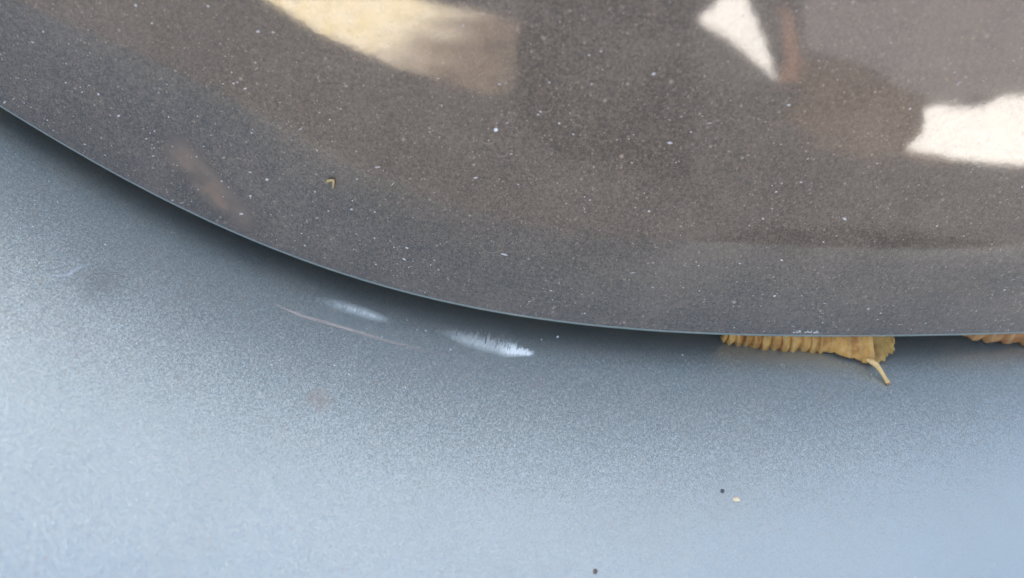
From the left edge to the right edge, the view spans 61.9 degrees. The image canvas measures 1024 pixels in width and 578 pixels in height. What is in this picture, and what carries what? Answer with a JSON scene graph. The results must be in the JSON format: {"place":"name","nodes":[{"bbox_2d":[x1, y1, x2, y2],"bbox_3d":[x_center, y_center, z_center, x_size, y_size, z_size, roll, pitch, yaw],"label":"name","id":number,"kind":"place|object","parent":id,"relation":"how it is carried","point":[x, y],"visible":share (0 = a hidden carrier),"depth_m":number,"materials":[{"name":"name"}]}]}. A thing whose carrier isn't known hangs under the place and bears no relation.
{"place":"outdoors","nodes":[
{"label":"outdoors","id":0,"kind":"place"},
{"bbox_2d":[0,0,1023,577],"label":"car","id":1,"kind":"object","parent":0,"point":[858,486],"visible":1,"depth_m":0.18,"materials":[{"name":"paint"}]},
{"bbox_2d":[326,179,334,188],"bbox_3d":[-0.040,-0.023,0.188,0.002,0.003,0.001,0,42,0],"label":"husk","id":2,"kind":"object","parent":1,"relation":"attached to","point":[332,180],"visible":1,"depth_m":0.19,"materials":[{"name":"plant"}]},
{"bbox_2d":[0,0,1022,577],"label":"dust","id":3,"kind":"object","parent":1,"relation":"on","point":[490,240],"visible":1,"depth_m":0.18,"materials":[{"name":"white"}]},
{"bbox_2d":[732,497,740,501],"bbox_3d":[0.049,0.045,0.185,0.002,0.001,0.001,0,42,0],"label":"flake","id":4,"kind":"object","parent":1,"relation":"on","point":[737,499],"visible":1,"depth_m":0.18,"materials":[{"name":"white"}]},
{"bbox_2d":[720,335,894,384],"bbox_3d":[0.072,0.010,0.211,0.045,0.014,0.015,11,43,12],"label":"leaf","id":5,"kind":"object","parent":1,"relation":"on","point":[874,351],"visible":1,"depth_m":0.21,"materials":[{"name":"plant"}]},
{"bbox_2d":[963,333,1023,345],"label":"leaf","id":6,"kind":"object","parent":1,"relation":"on","point":[1007,338],"visible":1,"depth_m":0.21,"materials":[{"name":"brown plant"}]}
]}

